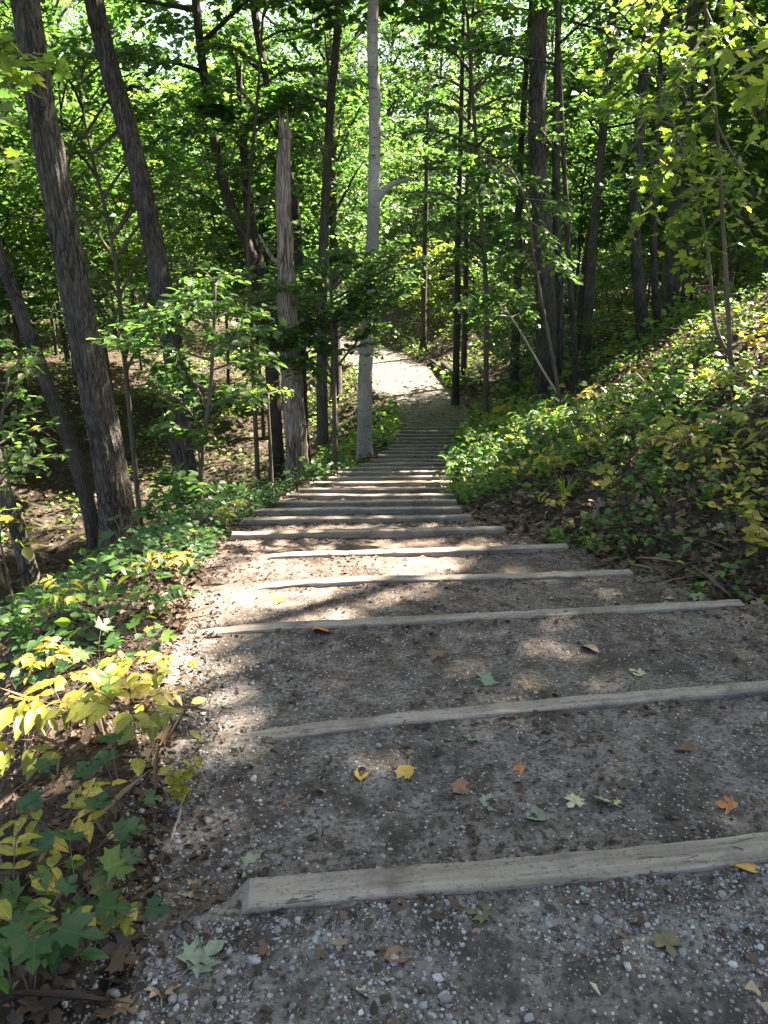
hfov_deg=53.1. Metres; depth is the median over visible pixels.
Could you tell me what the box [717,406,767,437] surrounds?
plant
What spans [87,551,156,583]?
plant
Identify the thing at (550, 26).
woodland tree
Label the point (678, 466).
plant
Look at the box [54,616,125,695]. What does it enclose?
plant
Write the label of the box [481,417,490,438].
plant
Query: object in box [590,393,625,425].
plant
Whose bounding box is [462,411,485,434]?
plant
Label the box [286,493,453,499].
step timber
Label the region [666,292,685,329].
plant
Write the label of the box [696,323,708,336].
plant
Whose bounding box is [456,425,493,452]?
plant
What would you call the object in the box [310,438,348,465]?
plant
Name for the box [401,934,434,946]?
twig
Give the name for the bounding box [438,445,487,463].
plant
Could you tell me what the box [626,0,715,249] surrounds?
woodland tree
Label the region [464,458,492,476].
plant
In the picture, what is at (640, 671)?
fallen leaf
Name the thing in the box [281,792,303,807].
fallen leaf
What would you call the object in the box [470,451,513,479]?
plant
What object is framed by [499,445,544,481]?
plant
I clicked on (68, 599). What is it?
plant
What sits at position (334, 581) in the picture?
step timber
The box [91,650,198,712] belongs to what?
plant
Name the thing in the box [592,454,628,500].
plant
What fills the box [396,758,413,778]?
fallen leaf
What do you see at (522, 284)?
shrub
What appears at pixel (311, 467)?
plant
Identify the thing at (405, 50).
woodland tree
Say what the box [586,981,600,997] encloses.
fallen leaf
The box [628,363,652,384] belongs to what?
plant
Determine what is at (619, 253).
maple tree
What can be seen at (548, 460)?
plant
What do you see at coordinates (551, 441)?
plant
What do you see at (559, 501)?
plant
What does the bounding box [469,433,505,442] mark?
plant
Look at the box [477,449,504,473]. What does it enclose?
plant
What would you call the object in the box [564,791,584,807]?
fallen leaf
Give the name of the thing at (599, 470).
plant
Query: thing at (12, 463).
sapling
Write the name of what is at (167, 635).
plant
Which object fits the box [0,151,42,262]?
maple tree
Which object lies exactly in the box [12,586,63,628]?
plant
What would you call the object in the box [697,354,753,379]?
plant
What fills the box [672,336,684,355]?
plant
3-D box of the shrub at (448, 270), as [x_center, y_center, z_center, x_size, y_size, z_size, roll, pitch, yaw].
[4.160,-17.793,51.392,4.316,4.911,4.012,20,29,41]
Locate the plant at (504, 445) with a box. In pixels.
[494,429,539,466]
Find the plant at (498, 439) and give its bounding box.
[489,432,507,451]
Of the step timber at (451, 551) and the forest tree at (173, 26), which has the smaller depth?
the step timber at (451, 551)
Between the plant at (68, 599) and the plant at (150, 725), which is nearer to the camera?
the plant at (150, 725)
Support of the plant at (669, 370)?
on the ground at (64, 476)
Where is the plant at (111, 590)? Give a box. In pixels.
[30,583,131,640]
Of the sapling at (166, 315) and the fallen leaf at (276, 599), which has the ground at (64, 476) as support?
the sapling at (166, 315)
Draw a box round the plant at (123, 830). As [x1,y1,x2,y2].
[18,793,147,892]
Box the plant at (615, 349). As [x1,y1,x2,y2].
[608,341,624,351]
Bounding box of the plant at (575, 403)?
[560,400,604,421]
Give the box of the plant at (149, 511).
[142,509,184,524]
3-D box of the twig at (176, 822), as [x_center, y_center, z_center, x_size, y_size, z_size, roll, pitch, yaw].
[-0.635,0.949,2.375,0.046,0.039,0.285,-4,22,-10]
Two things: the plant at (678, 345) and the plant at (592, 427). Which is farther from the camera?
the plant at (678, 345)
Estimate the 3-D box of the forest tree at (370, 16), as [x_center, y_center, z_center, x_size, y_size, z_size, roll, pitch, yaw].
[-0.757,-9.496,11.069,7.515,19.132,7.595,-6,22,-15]
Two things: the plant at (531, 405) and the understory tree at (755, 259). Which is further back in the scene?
the understory tree at (755, 259)
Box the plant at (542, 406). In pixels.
[536,398,562,412]
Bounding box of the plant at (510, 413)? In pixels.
[496,408,523,419]
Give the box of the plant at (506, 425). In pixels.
[495,415,518,441]
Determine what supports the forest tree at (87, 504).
on the ground at (64, 476)
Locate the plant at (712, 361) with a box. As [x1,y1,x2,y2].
[690,337,721,372]
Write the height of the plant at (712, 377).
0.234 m
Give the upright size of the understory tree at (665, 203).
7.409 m
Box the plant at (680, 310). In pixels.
[673,300,689,323]
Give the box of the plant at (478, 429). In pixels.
[471,425,493,447]
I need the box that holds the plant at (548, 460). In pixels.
[533,455,582,483]
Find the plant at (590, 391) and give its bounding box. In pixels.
[576,383,618,403]
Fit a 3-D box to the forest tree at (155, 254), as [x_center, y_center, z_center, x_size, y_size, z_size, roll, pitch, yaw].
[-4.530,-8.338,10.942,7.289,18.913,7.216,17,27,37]
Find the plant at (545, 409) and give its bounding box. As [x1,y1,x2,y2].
[536,406,563,415]
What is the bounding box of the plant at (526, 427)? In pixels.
[519,411,551,454]
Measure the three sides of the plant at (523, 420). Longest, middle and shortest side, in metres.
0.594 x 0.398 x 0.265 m
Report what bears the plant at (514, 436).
on the ground at (64, 476)
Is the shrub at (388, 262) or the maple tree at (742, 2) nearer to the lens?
the maple tree at (742, 2)
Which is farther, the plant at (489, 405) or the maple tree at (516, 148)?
the maple tree at (516, 148)
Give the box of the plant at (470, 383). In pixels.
[465,379,480,390]
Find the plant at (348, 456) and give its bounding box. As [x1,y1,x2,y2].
[338,446,354,457]
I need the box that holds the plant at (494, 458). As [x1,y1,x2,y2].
[486,447,508,468]
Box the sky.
[5,0,745,214]
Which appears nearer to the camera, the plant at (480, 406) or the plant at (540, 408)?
the plant at (540, 408)
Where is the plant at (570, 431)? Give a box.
[550,428,596,452]
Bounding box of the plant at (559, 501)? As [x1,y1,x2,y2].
[527,492,575,513]
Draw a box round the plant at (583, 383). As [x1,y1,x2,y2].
[578,376,606,394]
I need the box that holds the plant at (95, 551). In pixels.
[74,544,121,560]
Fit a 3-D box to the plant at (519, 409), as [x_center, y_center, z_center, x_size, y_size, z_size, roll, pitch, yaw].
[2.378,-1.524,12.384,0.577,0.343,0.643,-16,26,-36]
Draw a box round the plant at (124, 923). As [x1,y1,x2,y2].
[61,881,138,936]
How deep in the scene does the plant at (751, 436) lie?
5.25 m
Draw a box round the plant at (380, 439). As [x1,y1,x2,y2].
[372,434,392,445]
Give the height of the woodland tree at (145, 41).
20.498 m
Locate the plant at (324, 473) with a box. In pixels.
[311,451,335,479]
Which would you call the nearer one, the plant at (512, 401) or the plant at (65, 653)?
the plant at (65, 653)
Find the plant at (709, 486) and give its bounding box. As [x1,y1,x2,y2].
[697,466,720,507]
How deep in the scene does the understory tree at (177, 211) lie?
38.72 m
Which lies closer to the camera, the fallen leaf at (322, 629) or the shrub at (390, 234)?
the fallen leaf at (322, 629)
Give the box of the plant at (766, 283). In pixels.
[762,273,767,300]
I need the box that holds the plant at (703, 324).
[697,310,734,328]
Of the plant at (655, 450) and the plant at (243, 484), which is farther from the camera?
the plant at (243, 484)
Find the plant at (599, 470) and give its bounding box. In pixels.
[589,463,642,508]
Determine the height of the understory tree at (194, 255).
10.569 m
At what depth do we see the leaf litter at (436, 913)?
2.79 m
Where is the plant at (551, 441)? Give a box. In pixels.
[540,439,553,454]
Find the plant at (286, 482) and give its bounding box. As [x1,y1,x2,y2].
[275,471,298,487]
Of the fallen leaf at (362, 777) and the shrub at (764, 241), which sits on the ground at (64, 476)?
the shrub at (764, 241)
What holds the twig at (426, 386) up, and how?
on the trail
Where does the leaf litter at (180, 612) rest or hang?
on the ground at (64, 476)
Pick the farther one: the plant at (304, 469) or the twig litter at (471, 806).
the plant at (304, 469)
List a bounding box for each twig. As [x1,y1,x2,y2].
[25,779,107,814]
[171,794,185,839]
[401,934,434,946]
[414,381,440,390]
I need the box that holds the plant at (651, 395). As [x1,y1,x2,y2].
[645,382,670,404]
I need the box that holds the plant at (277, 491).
[275,484,292,495]
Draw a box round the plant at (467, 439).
[460,435,484,453]
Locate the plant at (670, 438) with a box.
[626,415,694,459]
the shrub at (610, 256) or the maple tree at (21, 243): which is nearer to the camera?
the maple tree at (21, 243)
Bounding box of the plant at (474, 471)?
[461,463,493,479]
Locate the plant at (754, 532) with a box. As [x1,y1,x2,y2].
[739,499,767,556]
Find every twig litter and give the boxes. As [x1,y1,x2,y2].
[0,455,374,1003]
[135,506,760,1018]
[438,307,767,605]
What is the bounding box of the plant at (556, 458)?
[531,447,590,475]
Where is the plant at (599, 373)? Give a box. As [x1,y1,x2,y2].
[596,362,619,377]
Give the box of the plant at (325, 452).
[316,446,332,464]
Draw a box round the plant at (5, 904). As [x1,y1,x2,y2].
[0,818,84,939]
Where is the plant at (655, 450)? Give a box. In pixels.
[644,426,678,466]
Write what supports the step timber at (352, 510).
on the trail
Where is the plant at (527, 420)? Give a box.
[514,414,536,427]
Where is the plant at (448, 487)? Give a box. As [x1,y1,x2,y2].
[438,476,466,492]
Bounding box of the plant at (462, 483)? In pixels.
[456,475,474,487]
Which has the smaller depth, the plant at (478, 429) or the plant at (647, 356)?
the plant at (647, 356)
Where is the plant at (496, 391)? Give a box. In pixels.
[479,389,501,395]
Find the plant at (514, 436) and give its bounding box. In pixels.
[508,429,523,448]
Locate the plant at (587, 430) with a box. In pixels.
[568,424,607,437]
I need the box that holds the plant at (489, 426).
[476,416,520,434]
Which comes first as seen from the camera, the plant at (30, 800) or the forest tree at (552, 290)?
the plant at (30, 800)
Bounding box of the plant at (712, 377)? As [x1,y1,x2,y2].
[690,368,742,387]
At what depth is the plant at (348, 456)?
14.09 m
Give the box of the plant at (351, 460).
[344,455,358,466]
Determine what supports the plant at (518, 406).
on the ground at (64, 476)
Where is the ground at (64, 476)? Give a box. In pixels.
[0,214,767,1023]
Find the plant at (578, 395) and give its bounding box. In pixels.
[572,394,594,398]
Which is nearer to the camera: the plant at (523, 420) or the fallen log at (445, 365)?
the plant at (523, 420)
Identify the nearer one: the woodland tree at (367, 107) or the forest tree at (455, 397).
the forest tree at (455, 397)
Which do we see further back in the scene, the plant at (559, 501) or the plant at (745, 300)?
the plant at (745, 300)
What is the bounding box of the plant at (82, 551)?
[63,547,92,579]
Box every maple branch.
[0,33,72,169]
[697,40,767,150]
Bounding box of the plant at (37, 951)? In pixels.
[0,844,139,974]
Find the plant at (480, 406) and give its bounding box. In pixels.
[472,398,503,414]
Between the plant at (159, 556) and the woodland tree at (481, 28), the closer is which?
the plant at (159, 556)
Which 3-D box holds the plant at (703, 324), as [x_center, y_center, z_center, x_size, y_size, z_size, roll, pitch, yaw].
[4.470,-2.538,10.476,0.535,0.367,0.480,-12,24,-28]
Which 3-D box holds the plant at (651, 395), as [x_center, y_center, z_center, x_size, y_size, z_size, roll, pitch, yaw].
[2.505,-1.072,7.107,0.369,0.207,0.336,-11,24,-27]
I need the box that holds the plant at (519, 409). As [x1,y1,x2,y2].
[505,404,540,418]
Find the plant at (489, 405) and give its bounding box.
[475,400,506,410]
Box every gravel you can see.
[61,640,499,1023]
[72,864,767,1023]
[158,522,767,906]
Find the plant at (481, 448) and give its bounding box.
[477,446,517,461]
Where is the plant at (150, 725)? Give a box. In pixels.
[42,681,205,776]
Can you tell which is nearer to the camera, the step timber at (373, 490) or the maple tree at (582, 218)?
the step timber at (373, 490)
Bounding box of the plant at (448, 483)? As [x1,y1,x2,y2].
[439,475,460,486]
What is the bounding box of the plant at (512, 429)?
[490,428,519,438]
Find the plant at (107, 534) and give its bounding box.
[98,506,151,553]
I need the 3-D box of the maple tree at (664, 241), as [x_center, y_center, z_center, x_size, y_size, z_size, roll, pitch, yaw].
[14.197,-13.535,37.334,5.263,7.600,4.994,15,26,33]
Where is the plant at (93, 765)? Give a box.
[71,730,162,847]
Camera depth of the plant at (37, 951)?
1.77 m
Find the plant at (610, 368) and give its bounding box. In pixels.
[603,350,627,378]
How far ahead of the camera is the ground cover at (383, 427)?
23.89 m
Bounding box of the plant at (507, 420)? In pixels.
[498,417,514,432]
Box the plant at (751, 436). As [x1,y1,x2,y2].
[721,427,767,463]
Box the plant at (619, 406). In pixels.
[610,395,658,427]
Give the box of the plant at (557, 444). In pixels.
[510,416,571,455]
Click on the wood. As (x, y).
(302, 51)
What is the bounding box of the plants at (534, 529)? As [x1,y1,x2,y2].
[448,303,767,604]
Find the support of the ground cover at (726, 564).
on the ground at (64, 476)
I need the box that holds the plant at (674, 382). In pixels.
[655,371,683,398]
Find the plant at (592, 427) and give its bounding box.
[562,404,614,450]
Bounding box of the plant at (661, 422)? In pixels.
[635,416,727,463]
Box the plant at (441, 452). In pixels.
[439,450,463,474]
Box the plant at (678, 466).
[667,440,751,477]
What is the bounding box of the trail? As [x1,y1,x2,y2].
[22,290,767,1023]
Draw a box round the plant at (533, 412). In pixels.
[520,410,549,426]
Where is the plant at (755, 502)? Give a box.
[726,492,767,522]
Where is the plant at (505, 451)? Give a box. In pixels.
[497,440,516,462]
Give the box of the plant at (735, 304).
[730,292,753,320]
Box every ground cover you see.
[0,263,767,577]
[0,455,365,687]
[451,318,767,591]
[639,506,767,604]
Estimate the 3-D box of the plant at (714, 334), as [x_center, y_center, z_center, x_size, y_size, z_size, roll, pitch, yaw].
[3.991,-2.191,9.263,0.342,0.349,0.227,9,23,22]
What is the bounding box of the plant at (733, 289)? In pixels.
[718,282,758,301]
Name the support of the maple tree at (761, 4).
on the ground at (64, 476)
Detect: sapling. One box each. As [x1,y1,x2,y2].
[0,339,71,499]
[0,505,40,603]
[12,37,217,531]
[85,261,287,522]
[180,0,335,493]
[229,236,437,467]
[240,380,293,495]
[379,0,568,420]
[443,152,583,403]
[447,284,563,401]
[567,41,751,357]
[588,0,767,374]
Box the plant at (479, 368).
[473,357,482,376]
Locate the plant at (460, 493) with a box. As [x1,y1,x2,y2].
[448,483,478,504]
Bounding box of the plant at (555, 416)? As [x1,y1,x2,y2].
[537,394,576,430]
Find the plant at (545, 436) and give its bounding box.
[510,429,558,451]
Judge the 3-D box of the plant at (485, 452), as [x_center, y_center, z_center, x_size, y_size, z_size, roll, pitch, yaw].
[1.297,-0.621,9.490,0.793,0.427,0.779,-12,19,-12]
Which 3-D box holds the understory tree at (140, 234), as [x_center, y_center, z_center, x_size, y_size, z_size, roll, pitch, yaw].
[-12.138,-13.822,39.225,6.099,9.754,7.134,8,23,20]
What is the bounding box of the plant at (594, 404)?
[564,401,605,419]
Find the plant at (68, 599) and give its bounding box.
[29,574,91,617]
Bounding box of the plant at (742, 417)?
[706,410,767,441]
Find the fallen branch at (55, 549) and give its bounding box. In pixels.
[49,532,84,553]
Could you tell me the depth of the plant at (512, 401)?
12.99 m
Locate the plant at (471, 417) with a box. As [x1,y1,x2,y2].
[466,413,476,427]
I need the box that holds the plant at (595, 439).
[585,425,630,458]
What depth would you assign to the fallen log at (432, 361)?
31.25 m
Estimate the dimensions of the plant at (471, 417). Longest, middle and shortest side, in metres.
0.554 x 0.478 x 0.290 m
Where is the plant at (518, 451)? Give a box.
[499,429,541,465]
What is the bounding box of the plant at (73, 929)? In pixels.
[0,874,104,992]
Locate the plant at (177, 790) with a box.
[158,756,203,804]
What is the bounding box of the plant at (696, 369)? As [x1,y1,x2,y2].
[688,354,717,381]
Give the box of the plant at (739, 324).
[724,314,749,331]
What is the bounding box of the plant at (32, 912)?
[0,895,109,994]
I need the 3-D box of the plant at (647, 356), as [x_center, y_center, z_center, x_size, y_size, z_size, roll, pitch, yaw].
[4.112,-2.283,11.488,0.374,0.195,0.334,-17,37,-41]
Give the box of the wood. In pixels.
[0,0,748,238]
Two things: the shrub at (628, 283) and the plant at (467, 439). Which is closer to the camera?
the plant at (467, 439)
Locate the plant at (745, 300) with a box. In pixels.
[734,298,767,321]
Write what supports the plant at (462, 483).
on the ground at (64, 476)
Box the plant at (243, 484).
[220,480,263,503]
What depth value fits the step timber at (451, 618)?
3.89 m
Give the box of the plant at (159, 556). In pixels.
[129,548,203,581]
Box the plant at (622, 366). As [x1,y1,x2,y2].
[616,363,636,372]
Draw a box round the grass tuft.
[548,473,592,501]
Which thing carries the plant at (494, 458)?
on the ground at (64, 476)
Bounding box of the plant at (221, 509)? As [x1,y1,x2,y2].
[207,500,256,526]
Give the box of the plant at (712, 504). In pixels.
[677,458,765,518]
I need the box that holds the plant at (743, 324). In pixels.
[724,319,755,342]
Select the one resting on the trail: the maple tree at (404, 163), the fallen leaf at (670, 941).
the fallen leaf at (670, 941)
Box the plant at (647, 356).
[645,352,661,360]
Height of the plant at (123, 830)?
0.225 m
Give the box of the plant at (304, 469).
[293,456,320,480]
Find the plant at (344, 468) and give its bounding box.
[332,463,351,470]
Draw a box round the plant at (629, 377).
[608,373,669,404]
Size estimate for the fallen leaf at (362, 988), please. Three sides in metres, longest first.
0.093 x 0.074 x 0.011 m
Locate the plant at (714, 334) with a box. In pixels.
[702,316,724,339]
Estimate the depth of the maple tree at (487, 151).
43.51 m
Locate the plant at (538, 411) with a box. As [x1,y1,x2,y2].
[525,407,556,427]
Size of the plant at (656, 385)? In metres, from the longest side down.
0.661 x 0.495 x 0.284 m
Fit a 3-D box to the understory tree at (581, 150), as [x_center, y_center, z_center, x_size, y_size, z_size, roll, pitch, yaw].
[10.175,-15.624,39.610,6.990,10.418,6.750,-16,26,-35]
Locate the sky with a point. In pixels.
(163, 43)
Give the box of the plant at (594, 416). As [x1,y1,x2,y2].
[579,406,606,424]
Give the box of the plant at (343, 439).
[338,436,345,451]
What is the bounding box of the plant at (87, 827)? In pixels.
[0,778,127,861]
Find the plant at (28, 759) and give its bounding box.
[0,703,106,781]
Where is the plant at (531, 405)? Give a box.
[511,394,558,415]
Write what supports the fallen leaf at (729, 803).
on the trail
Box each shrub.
[106,270,136,313]
[328,214,389,285]
[347,226,384,254]
[360,243,414,294]
[379,216,417,258]
[379,223,406,262]
[388,223,479,327]
[397,219,422,251]
[402,252,448,306]
[421,208,471,277]
[452,241,487,278]
[460,247,534,326]
[460,255,570,363]
[469,238,523,298]
[482,258,627,395]
[500,273,534,314]
[563,236,606,314]
[573,241,648,326]
[595,248,664,319]
[597,228,629,287]
[597,241,628,277]
[693,216,729,286]
[709,174,767,298]
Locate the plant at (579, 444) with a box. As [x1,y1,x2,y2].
[569,436,605,458]
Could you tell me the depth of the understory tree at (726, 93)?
17.95 m
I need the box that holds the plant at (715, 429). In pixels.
[681,402,738,459]
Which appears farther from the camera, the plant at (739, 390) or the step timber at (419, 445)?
the step timber at (419, 445)
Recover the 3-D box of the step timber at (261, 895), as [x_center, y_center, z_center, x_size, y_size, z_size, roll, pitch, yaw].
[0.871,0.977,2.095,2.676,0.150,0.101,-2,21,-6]
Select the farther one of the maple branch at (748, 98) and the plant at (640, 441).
the plant at (640, 441)
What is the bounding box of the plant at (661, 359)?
[657,350,672,367]
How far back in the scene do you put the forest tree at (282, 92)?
16.08 m
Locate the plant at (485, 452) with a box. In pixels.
[451,441,502,471]
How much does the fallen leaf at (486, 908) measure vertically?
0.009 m
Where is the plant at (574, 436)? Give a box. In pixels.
[570,432,591,461]
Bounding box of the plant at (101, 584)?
[28,571,155,643]
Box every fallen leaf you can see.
[143,982,181,1006]
[174,877,206,899]
[175,935,224,980]
[228,850,260,877]
[270,593,287,604]
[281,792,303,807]
[305,627,330,632]
[354,770,368,783]
[356,985,374,992]
[372,945,409,962]
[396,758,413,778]
[426,645,444,660]
[447,778,471,796]
[464,734,486,743]
[464,900,498,922]
[475,792,496,811]
[476,669,499,685]
[513,758,523,774]
[525,806,558,823]
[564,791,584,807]
[581,644,598,651]
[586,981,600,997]
[594,795,621,807]
[629,668,646,677]
[650,922,682,958]
[677,743,701,750]
[688,588,706,600]
[714,795,737,813]
[730,863,757,872]
[745,980,767,1013]
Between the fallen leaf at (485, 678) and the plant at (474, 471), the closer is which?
the fallen leaf at (485, 678)
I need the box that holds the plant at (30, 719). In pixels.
[0,663,152,740]
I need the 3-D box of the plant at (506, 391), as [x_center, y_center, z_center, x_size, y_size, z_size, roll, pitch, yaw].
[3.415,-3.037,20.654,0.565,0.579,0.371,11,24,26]
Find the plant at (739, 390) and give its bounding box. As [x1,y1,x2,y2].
[711,377,767,404]
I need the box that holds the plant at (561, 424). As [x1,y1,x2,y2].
[549,418,571,437]
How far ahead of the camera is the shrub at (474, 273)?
33.64 m
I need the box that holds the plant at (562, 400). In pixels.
[547,394,573,406]
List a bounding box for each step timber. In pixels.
[196,599,744,634]
[222,832,767,913]
[229,526,505,540]
[240,680,767,739]
[241,514,471,525]
[254,506,460,515]
[255,569,632,589]
[256,544,568,558]
[272,499,456,506]
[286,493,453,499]
[299,487,450,493]
[313,480,451,486]
[324,475,449,480]
[337,470,448,475]
[348,466,447,470]
[358,462,445,466]
[369,458,444,462]
[377,454,445,457]
[381,451,448,454]
[385,447,448,450]
[391,441,458,443]
[391,444,455,446]
[395,434,453,436]
[398,430,462,433]
[398,437,459,439]
[400,427,461,429]
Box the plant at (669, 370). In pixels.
[652,362,691,389]
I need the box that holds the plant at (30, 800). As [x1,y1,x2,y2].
[0,756,60,830]
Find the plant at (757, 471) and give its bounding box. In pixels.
[719,443,767,484]
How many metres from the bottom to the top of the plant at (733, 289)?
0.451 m
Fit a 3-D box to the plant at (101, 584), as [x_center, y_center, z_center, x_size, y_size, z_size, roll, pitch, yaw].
[-1.391,0.487,3.769,0.420,0.364,0.586,19,28,40]
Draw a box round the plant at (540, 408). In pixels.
[529,404,555,412]
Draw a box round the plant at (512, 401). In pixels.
[500,398,520,423]
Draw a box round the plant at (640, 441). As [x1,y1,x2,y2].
[606,411,664,458]
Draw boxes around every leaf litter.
[0,288,767,655]
[0,536,220,1023]
[123,492,767,1023]
[196,520,767,928]
[224,319,465,499]
[639,511,767,599]
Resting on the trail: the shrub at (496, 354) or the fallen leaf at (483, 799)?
the fallen leaf at (483, 799)
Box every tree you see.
[0,0,45,602]
[0,0,148,384]
[0,0,160,365]
[0,0,228,335]
[0,11,115,596]
[0,17,165,450]
[0,56,183,409]
[0,98,93,355]
[0,128,15,333]
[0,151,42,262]
[0,155,79,417]
[0,201,92,345]
[0,237,98,567]
[1,226,39,297]
[10,0,145,559]
[30,107,209,369]
[34,196,133,278]
[35,71,172,320]
[58,0,181,309]
[61,4,171,241]
[71,139,160,337]
[75,76,169,316]
[77,0,297,491]
[84,0,203,522]
[92,149,196,325]
[93,57,349,393]
[119,58,259,324]
[121,0,368,461]
[137,63,314,372]
[140,37,383,297]
[140,116,237,332]
[149,115,206,236]
[153,153,192,265]
[159,143,365,438]
[182,144,268,266]
[203,205,342,345]
[206,7,271,147]
[222,0,422,405]
[223,144,381,307]
[232,63,440,303]
[250,0,456,465]
[258,109,308,481]
[295,126,385,229]
[303,89,437,282]
[319,124,401,251]
[322,27,382,247]
[324,54,387,183]
[350,2,439,247]
[351,0,466,459]
[363,1,492,241]
[379,0,497,250]
[380,134,465,289]
[381,115,433,204]
[382,19,483,355]
[382,52,424,226]
[382,133,456,247]
[386,90,497,291]
[387,115,473,218]
[406,0,519,405]
[412,149,462,219]
[416,4,547,376]
[423,0,681,396]
[431,1,521,223]
[432,69,513,233]
[439,0,522,186]
[445,0,608,399]
[446,0,760,364]
[446,196,525,284]
[451,93,526,258]
[455,107,531,257]
[466,75,524,241]
[470,42,691,346]
[478,64,521,235]
[481,102,528,247]
[489,86,595,234]
[499,5,603,167]
[507,108,634,258]
[508,38,586,210]
[508,62,701,282]
[525,128,623,225]
[528,0,563,402]
[528,0,767,221]
[530,168,625,303]
[550,115,634,239]
[561,1,650,184]
[576,128,695,314]
[577,38,767,250]
[578,0,615,367]
[579,79,744,305]
[603,0,767,283]
[607,139,732,313]
[615,191,683,289]
[618,0,732,251]
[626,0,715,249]
[627,69,750,306]
[629,0,651,346]
[629,0,767,290]
[642,194,719,259]
[649,6,767,285]
[650,0,666,330]
[652,0,705,325]
[652,0,767,294]
[676,8,766,294]
[694,108,764,262]
[699,3,759,300]
[699,154,765,289]
[700,213,767,286]
[701,116,767,278]
[711,1,762,139]
[727,164,767,285]
[743,0,764,43]
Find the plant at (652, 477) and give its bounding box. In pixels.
[634,456,677,495]
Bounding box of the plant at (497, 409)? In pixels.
[493,405,514,418]
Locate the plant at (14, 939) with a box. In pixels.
[0,829,170,973]
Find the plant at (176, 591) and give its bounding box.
[119,569,199,616]
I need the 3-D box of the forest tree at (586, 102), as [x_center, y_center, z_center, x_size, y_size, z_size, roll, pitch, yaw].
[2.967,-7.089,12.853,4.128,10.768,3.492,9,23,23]
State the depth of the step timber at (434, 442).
18.24 m
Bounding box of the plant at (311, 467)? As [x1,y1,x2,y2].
[284,465,321,487]
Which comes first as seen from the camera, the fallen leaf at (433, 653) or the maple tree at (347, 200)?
the fallen leaf at (433, 653)
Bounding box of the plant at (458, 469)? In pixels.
[446,453,478,480]
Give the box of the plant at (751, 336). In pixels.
[739,315,767,354]
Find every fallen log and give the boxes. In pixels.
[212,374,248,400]
[429,358,451,375]
[441,361,504,385]
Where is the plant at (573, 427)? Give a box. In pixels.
[564,422,602,439]
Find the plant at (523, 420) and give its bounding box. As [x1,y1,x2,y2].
[507,412,526,437]
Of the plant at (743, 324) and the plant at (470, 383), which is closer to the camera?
the plant at (743, 324)
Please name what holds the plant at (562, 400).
on the ground at (64, 476)
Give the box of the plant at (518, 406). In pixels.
[508,400,531,412]
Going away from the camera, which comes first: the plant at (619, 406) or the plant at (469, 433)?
the plant at (619, 406)
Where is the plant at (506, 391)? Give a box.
[503,389,522,406]
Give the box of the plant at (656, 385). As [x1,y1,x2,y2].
[630,378,690,392]
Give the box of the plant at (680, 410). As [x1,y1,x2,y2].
[647,402,701,421]
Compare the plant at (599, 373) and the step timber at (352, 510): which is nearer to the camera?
the step timber at (352, 510)
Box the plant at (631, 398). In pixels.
[627,391,638,410]
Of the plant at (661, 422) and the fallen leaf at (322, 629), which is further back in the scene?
the plant at (661, 422)
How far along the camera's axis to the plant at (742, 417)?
5.39 m
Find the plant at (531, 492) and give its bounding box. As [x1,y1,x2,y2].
[527,479,562,503]
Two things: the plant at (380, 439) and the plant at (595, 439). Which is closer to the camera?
the plant at (595, 439)
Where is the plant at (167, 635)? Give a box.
[103,617,177,653]
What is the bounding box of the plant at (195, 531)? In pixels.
[163,527,215,551]
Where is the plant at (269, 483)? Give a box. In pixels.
[245,474,284,498]
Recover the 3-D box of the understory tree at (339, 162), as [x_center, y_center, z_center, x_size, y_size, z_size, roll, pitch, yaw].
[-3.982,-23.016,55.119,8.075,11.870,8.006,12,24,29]
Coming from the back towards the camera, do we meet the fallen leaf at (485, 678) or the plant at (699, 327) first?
the plant at (699, 327)
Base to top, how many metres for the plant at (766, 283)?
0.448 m
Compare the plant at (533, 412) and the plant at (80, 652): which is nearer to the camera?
the plant at (80, 652)
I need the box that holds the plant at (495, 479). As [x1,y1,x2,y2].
[490,475,506,485]
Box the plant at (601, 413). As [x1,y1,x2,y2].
[583,409,613,436]
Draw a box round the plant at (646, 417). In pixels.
[615,403,674,435]
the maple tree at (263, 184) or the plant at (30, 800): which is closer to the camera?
the plant at (30, 800)
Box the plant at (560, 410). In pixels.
[551,405,590,414]
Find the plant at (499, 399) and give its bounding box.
[489,398,506,414]
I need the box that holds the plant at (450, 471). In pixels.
[434,454,473,479]
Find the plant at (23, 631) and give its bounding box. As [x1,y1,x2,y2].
[0,593,32,648]
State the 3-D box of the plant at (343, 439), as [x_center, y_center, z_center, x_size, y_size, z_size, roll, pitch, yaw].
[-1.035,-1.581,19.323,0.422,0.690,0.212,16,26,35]
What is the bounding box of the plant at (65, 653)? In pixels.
[0,636,75,684]
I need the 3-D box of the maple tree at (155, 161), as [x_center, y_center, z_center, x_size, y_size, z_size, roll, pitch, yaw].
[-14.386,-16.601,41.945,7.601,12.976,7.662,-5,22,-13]
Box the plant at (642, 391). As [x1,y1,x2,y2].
[625,382,659,404]

